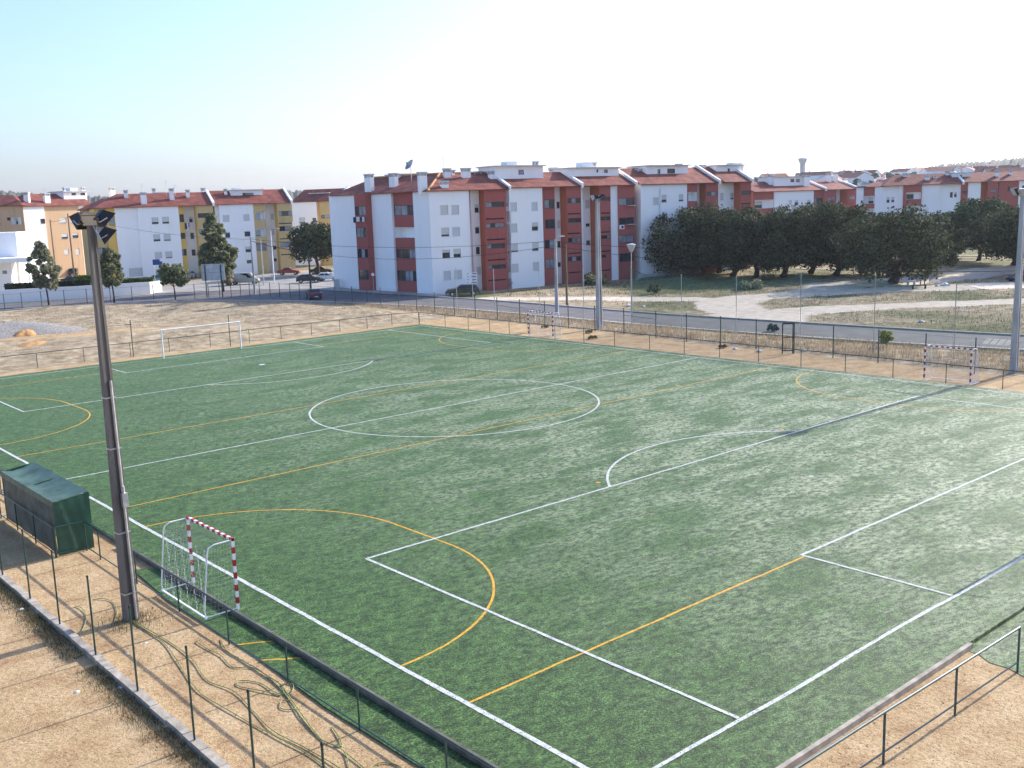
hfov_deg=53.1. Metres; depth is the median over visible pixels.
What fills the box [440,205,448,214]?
window
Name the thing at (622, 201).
window
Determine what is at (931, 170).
town house
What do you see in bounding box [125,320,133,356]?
marker post
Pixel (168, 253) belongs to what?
window
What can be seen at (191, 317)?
dry grass
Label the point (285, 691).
garden hose
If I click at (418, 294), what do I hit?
pavement
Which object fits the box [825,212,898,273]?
oak tree
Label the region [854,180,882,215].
apartment block
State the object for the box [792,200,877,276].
oak tree
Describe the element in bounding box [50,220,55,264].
utility pole
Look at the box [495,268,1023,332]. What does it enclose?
meadow grass
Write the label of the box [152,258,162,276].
street sign
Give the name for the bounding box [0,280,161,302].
boundary wall
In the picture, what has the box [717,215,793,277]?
oak tree
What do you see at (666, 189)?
apartment block
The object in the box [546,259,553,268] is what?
window
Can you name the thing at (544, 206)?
apartment block
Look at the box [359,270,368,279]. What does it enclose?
window
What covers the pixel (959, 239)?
oak tree
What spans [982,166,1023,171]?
town house
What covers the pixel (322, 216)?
window
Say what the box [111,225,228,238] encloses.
overhead cable
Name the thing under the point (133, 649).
fence post
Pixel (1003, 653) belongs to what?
artificial turf
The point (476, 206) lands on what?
window
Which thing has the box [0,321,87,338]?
gravel heap
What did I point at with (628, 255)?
window
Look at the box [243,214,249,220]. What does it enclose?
window
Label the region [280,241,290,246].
window
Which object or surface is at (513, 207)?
window
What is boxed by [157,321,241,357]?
football goal
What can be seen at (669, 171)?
window
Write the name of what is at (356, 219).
laundry
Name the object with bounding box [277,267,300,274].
parked car
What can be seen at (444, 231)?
window
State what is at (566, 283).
utility pole
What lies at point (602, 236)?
window
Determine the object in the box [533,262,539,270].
window
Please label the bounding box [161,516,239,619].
futsal goal
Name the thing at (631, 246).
street lamp
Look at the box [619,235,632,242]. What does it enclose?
window
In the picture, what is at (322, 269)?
parked car
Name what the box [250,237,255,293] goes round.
utility pole
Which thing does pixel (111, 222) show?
window
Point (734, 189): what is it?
apartment block
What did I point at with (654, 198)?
window
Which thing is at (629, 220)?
window
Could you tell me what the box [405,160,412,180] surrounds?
satellite dish
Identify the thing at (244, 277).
parked van
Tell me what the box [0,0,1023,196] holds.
sky
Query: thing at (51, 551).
fence post
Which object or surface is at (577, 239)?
window
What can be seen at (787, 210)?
oak tree
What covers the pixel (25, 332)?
sand heap
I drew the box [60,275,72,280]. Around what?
parked car
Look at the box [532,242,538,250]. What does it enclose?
window
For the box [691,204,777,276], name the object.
oak tree
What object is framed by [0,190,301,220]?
hills
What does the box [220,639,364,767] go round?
garden hose
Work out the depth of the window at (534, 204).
153.42 m
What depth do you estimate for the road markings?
84.51 m
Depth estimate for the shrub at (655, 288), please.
135.67 m
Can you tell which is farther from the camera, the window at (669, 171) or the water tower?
the water tower
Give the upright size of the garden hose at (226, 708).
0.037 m
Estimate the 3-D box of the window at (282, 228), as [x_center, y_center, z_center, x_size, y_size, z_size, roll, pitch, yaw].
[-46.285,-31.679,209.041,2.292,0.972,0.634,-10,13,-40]
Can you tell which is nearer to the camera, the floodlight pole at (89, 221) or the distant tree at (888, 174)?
the floodlight pole at (89, 221)
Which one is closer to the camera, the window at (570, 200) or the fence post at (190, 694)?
the fence post at (190, 694)
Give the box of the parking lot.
[157,270,333,293]
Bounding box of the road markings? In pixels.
[982,338,1010,345]
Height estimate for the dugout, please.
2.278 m
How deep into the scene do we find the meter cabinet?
162.41 m
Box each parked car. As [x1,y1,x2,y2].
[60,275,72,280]
[68,268,78,275]
[188,271,196,278]
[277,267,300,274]
[296,274,321,282]
[306,288,321,299]
[310,266,332,273]
[316,272,333,280]
[445,284,479,295]
[1006,271,1023,280]
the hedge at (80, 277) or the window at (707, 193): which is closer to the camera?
the window at (707, 193)
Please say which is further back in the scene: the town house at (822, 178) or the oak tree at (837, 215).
the town house at (822, 178)
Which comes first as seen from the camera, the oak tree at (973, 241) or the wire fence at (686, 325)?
the wire fence at (686, 325)
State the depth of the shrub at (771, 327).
95.31 m
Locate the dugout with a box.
[1,462,93,555]
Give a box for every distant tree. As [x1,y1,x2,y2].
[852,179,873,185]
[872,172,879,178]
[885,172,895,177]
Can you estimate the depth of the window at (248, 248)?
206.24 m
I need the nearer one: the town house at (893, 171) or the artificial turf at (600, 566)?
the artificial turf at (600, 566)
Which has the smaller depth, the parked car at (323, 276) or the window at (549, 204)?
the window at (549, 204)
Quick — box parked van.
[232,272,260,284]
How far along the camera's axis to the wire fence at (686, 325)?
91.13 m
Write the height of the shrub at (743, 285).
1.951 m
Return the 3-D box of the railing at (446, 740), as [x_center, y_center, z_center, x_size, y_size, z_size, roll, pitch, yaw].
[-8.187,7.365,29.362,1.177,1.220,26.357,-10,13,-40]
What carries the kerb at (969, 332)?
on the ground at (38, 679)
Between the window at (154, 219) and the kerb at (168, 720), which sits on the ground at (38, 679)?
the kerb at (168, 720)
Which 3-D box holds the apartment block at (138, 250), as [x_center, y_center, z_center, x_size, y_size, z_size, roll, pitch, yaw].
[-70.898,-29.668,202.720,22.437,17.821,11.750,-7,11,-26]
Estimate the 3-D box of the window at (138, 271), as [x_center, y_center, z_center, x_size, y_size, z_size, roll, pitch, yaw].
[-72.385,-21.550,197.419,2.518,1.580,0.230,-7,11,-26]
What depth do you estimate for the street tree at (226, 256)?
162.30 m
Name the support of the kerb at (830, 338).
on the ground at (38, 679)
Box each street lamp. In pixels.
[245,237,263,284]
[270,228,279,283]
[627,243,635,316]
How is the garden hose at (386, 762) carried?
on the ground at (38, 679)
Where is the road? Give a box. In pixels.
[0,289,1023,348]
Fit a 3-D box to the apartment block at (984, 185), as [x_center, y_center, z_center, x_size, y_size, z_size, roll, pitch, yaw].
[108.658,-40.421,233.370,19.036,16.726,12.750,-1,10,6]
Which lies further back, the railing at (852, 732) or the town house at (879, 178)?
the town house at (879, 178)
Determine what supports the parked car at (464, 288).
on the pavement
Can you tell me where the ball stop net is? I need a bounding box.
[455,265,956,358]
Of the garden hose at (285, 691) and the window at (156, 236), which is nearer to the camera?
the garden hose at (285, 691)
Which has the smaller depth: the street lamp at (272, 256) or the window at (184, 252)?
the street lamp at (272, 256)
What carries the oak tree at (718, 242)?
on the ground at (38, 679)
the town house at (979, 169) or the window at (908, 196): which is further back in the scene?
the town house at (979, 169)
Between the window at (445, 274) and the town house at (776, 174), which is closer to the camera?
the window at (445, 274)
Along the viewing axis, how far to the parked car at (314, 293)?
145.07 m
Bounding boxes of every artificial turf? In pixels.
[0,324,1023,767]
[137,568,480,767]
[970,611,1023,676]
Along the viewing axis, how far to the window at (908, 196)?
230.53 m
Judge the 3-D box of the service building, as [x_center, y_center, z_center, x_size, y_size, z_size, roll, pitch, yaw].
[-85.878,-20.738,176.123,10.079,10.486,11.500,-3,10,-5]
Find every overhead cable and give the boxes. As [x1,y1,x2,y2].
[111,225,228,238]
[251,241,553,258]
[254,239,548,247]
[556,246,1023,271]
[563,242,1015,256]
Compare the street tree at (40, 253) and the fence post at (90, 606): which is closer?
the fence post at (90, 606)
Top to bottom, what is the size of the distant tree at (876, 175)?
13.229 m
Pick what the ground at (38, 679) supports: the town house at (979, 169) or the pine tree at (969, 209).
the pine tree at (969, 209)
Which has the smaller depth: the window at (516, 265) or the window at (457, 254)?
the window at (457, 254)
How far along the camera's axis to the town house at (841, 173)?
724.78 m
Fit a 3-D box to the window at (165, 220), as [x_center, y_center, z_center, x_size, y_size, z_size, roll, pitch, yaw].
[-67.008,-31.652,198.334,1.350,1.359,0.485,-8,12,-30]
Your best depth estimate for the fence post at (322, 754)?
19.81 m
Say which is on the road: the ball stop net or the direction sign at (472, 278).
the direction sign at (472, 278)
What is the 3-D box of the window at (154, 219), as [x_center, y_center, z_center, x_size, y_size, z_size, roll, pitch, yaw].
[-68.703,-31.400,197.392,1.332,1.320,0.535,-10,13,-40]
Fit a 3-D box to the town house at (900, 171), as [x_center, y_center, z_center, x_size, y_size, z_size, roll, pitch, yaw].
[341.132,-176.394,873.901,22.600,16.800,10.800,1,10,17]
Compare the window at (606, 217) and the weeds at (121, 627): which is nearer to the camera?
the weeds at (121, 627)
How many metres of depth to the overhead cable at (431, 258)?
129.07 m
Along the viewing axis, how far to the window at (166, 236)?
198.85 m
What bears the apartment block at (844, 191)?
on the ground at (38, 679)
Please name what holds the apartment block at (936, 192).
on the ground at (38, 679)
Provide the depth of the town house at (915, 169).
763.31 m
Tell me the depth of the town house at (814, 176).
767.05 m
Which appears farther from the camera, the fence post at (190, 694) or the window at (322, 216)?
the window at (322, 216)
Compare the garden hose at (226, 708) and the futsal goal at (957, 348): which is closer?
the garden hose at (226, 708)
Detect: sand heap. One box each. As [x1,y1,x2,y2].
[13,329,35,336]
[17,341,46,347]
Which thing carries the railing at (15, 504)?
on the ground at (38, 679)
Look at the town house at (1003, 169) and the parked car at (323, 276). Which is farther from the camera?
the town house at (1003, 169)
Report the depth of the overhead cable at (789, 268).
99.17 m
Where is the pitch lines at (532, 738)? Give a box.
[0,326,1023,767]
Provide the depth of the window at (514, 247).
152.60 m
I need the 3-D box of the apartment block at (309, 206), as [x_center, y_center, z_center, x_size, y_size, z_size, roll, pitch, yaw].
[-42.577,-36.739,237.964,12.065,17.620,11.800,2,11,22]
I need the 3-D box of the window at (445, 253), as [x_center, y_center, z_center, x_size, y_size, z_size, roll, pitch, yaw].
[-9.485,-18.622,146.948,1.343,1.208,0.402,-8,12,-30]
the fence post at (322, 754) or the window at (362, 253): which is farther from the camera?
the window at (362, 253)
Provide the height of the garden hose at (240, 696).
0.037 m
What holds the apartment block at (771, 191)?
on the ground at (38, 679)
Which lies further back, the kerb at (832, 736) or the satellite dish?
the satellite dish
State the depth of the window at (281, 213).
208.62 m
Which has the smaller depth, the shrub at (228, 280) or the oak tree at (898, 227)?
the oak tree at (898, 227)
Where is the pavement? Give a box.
[319,287,459,296]
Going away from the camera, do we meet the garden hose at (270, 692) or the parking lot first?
the garden hose at (270, 692)
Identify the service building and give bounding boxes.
[0,231,36,289]
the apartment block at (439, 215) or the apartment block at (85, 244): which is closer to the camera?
the apartment block at (439, 215)
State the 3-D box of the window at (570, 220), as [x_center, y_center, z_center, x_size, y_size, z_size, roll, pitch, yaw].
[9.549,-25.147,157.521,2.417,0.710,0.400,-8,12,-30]
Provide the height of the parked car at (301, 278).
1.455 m
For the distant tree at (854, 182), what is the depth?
484.90 m
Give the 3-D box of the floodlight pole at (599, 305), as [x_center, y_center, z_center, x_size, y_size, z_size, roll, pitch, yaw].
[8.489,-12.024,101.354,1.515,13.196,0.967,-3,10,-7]
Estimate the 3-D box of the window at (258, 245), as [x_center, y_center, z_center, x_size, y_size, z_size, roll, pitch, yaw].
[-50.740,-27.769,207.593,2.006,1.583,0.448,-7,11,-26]
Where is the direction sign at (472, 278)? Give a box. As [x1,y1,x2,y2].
[467,272,476,297]
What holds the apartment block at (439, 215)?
on the ground at (38, 679)
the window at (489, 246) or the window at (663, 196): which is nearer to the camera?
the window at (489, 246)
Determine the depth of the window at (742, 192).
174.78 m
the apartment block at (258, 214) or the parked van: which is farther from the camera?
the apartment block at (258, 214)
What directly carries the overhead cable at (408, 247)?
attached to the utility pole at (254, 286)
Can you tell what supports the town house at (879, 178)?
on the terrain
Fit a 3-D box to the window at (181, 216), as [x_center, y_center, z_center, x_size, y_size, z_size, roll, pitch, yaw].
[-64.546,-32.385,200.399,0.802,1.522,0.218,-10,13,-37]
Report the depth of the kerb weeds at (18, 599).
28.34 m
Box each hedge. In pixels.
[4,279,91,289]
[73,274,91,281]
[102,277,154,284]
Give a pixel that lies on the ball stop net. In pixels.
(736, 304)
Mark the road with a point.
(964, 339)
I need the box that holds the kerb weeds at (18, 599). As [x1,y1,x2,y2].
[0,582,210,767]
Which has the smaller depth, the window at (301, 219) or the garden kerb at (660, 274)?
the garden kerb at (660, 274)
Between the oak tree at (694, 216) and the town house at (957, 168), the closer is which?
the oak tree at (694, 216)
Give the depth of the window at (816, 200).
237.50 m
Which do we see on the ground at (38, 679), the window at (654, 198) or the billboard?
the billboard
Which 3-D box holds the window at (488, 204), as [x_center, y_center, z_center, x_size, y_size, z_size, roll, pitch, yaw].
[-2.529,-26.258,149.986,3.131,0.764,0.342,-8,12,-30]
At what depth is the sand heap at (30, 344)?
98.64 m
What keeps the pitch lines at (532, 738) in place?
on the artificial turf at (600, 566)
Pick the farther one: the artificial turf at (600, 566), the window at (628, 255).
the window at (628, 255)
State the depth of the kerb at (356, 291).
156.16 m
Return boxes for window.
[60,218,65,223]
[98,247,106,254]
[109,216,114,224]
[129,268,142,276]
[151,217,158,223]
[153,234,159,241]
[155,252,162,258]
[162,217,169,223]
[164,234,170,240]
[165,251,171,257]
[179,214,183,221]
[182,249,186,255]
[198,213,206,217]
[223,215,229,221]
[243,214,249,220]
[245,246,250,252]
[256,243,265,250]
[279,211,290,215]
[279,226,290,230]
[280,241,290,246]
[299,217,304,222]
[321,215,329,218]
[355,206,365,215]
[357,228,366,236]
[358,249,367,257]
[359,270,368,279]
[394,205,413,215]
[397,249,415,258]
[398,270,416,281]
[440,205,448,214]
[441,227,449,236]
[442,250,449,258]
[443,271,451,279]
[451,205,458,214]
[452,227,460,235]
[453,249,461,257]
[454,270,461,278]
[475,204,479,212]
[476,247,480,254]
[486,202,503,206]
[486,223,503,227]
[487,243,504,248]
[488,264,505,269]
[510,202,516,211]
[511,223,516,231]
[511,244,517,251]
[511,264,517,272]
[531,202,537,210]
[532,222,538,230]
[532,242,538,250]
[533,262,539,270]
[545,199,553,208]
[545,219,554,228]
[545,240,553,248]
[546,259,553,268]
[568,198,579,202]
[568,218,580,222]
[568,237,580,242]
[568,256,580,261]
[601,216,609,219]
[601,235,609,238]
[619,198,633,204]
[619,217,633,223]
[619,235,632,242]
[620,253,632,261]
[653,197,658,204]
[661,195,665,202]
[667,169,673,173]
[678,194,682,201]
[706,192,716,195]
[741,191,749,194]
[755,201,761,208]
[814,198,821,204]
[868,197,873,203]
[906,194,913,198]
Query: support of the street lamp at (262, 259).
on the ground at (38, 679)
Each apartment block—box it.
[0,192,30,231]
[18,187,114,277]
[77,198,106,274]
[88,188,214,278]
[209,187,294,273]
[292,186,349,264]
[329,168,511,293]
[475,161,583,288]
[548,162,642,281]
[619,163,720,277]
[700,162,753,269]
[751,174,826,217]
[813,172,856,209]
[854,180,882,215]
[880,171,964,217]
[949,170,1023,211]
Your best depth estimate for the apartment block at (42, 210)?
218.35 m
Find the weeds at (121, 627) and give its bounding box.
[77,597,179,640]
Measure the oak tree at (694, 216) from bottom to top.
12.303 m
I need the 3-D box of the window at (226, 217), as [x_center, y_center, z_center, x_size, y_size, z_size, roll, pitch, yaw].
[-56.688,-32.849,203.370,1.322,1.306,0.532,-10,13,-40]
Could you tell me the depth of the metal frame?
82.38 m
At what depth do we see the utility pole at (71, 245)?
184.88 m
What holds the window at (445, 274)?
in the apartment block at (439, 215)
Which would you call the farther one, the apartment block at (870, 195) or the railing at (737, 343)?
the apartment block at (870, 195)
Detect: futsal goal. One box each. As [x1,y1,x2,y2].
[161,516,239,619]
[527,310,561,337]
[923,344,978,384]
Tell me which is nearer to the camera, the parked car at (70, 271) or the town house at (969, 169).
the parked car at (70, 271)
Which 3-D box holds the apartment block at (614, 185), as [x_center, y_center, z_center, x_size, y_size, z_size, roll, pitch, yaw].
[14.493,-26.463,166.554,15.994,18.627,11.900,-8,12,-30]
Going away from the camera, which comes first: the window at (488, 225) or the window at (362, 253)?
the window at (488, 225)
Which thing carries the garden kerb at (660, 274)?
on the ground at (38, 679)
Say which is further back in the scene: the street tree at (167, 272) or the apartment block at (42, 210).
the apartment block at (42, 210)
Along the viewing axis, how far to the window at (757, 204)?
229.75 m
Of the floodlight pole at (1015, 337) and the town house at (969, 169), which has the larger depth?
the town house at (969, 169)
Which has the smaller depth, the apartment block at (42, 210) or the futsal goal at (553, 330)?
the futsal goal at (553, 330)
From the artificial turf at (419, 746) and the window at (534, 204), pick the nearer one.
the artificial turf at (419, 746)
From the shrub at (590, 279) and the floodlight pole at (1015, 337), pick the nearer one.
the floodlight pole at (1015, 337)
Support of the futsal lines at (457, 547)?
on the artificial turf at (600, 566)
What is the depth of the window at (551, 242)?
156.60 m
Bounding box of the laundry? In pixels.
[353,217,363,222]
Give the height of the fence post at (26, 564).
2.430 m
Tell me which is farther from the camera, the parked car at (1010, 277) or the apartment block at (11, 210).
the apartment block at (11, 210)
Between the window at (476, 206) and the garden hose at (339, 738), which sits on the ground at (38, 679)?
the garden hose at (339, 738)
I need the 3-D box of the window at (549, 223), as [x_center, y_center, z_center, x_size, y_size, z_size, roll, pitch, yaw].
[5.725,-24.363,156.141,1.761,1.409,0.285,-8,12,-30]
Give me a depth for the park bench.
131.58 m
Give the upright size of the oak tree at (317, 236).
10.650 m
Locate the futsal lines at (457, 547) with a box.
[1,329,965,702]
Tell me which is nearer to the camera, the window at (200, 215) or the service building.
the service building
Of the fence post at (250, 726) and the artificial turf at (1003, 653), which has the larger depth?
the artificial turf at (1003, 653)
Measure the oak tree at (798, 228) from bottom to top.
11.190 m
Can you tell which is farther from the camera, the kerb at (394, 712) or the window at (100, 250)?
the window at (100, 250)
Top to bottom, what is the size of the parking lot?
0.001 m
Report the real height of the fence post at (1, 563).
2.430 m
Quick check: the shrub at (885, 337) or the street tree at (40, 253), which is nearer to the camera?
the shrub at (885, 337)
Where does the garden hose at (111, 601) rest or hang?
on the ground at (38, 679)
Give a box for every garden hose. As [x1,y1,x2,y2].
[93,598,117,621]
[132,621,326,767]
[133,620,339,767]
[197,639,348,767]
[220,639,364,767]
[236,680,296,709]
[332,727,342,746]
[371,762,401,767]
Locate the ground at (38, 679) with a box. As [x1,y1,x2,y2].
[0,221,1023,767]
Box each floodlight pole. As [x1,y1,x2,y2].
[69,210,139,622]
[590,194,604,328]
[1009,188,1023,373]
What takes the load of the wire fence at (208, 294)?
on the ground at (38, 679)
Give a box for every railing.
[0,470,55,557]
[1,312,418,367]
[53,520,495,767]
[419,312,1023,389]
[795,626,1020,767]
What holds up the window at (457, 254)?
in the apartment block at (439, 215)
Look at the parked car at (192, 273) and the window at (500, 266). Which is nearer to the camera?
the window at (500, 266)
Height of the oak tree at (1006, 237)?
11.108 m
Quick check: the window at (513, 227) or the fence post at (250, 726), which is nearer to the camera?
the fence post at (250, 726)
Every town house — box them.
[759,172,787,176]
[799,170,831,180]
[817,174,843,180]
[838,169,850,175]
[841,171,873,183]
[843,169,880,175]
[874,175,886,181]
[890,168,905,174]
[898,167,910,174]
[906,166,922,173]
[920,166,955,173]
[953,164,986,170]
[957,165,974,172]
[973,164,1012,168]
[975,165,1020,172]
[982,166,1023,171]
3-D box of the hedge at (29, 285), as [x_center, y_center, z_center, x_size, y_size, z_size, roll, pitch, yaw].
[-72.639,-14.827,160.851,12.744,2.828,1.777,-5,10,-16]
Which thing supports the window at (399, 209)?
in the apartment block at (439, 215)
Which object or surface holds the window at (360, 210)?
in the apartment block at (439, 215)
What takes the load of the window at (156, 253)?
in the apartment block at (138, 250)
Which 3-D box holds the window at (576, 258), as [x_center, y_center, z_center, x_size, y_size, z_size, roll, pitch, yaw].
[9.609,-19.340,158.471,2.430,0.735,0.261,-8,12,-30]
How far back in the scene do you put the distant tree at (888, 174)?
708.01 m
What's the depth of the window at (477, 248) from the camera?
151.26 m
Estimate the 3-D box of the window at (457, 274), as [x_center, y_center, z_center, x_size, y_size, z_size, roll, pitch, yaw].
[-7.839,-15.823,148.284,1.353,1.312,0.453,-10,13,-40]
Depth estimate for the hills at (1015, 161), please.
1490.30 m
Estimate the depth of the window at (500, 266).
151.63 m
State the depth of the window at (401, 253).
150.74 m
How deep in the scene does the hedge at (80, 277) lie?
185.42 m
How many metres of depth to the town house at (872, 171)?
693.73 m
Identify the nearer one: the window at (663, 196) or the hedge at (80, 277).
the window at (663, 196)
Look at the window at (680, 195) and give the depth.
167.59 m
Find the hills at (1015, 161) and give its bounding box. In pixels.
[882,157,1023,173]
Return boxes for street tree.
[24,240,62,304]
[99,247,124,302]
[156,263,190,299]
[197,212,238,291]
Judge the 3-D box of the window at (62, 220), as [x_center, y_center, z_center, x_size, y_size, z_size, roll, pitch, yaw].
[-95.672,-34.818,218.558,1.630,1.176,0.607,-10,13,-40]
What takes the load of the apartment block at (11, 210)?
on the ground at (38, 679)
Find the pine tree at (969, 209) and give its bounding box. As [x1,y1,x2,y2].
[944,195,1012,260]
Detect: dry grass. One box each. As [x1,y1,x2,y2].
[0,300,453,352]
[326,299,1023,373]
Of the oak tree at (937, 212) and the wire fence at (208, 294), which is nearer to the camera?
the wire fence at (208, 294)
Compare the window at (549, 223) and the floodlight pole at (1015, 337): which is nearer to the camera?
the floodlight pole at (1015, 337)
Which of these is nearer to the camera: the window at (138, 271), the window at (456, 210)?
the window at (456, 210)
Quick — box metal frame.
[782,323,793,353]
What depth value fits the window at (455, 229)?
147.22 m
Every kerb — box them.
[0,300,1023,350]
[0,570,232,767]
[132,548,499,767]
[309,288,394,293]
[438,296,1023,335]
[636,269,701,279]
[776,642,972,767]
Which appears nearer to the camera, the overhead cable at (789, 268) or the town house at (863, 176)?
the overhead cable at (789, 268)
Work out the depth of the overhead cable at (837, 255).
94.38 m
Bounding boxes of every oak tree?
[286,220,331,274]
[642,200,730,275]
[690,209,740,272]
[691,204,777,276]
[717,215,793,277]
[747,205,831,276]
[770,199,853,273]
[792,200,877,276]
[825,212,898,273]
[828,201,955,283]
[897,214,968,273]
[926,210,978,253]
[964,208,1015,265]
[975,204,1023,263]
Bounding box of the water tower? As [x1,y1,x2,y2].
[798,158,806,172]
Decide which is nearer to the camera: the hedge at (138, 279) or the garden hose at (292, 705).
the garden hose at (292, 705)
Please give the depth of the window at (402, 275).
151.45 m
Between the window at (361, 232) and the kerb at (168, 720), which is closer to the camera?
the kerb at (168, 720)
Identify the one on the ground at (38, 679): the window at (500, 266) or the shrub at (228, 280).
the shrub at (228, 280)
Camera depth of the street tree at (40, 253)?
148.14 m
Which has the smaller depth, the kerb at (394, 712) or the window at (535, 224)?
the kerb at (394, 712)
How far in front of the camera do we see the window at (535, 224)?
153.98 m
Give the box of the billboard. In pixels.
[201,264,224,296]
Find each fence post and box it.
[0,550,3,574]
[21,529,30,598]
[50,550,60,623]
[86,575,96,654]
[128,605,138,690]
[185,645,195,739]
[246,689,254,767]
[320,741,324,767]
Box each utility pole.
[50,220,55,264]
[67,213,74,275]
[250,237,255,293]
[307,250,311,288]
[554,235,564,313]
[565,244,567,304]
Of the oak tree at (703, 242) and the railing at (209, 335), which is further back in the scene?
the oak tree at (703, 242)
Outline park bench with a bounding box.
[911,280,925,288]
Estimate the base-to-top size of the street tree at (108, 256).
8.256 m
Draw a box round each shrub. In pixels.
[220,274,234,284]
[584,272,607,284]
[646,283,660,292]
[737,278,763,289]
[767,323,779,330]
[879,330,894,344]
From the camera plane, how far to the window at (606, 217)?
160.51 m
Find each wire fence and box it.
[3,282,367,308]
[380,288,1023,372]
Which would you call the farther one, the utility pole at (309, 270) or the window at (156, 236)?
the window at (156, 236)
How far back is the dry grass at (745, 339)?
89.12 m
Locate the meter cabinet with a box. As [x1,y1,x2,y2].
[333,279,339,288]
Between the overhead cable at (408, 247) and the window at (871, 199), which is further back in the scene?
the window at (871, 199)
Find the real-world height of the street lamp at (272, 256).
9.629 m

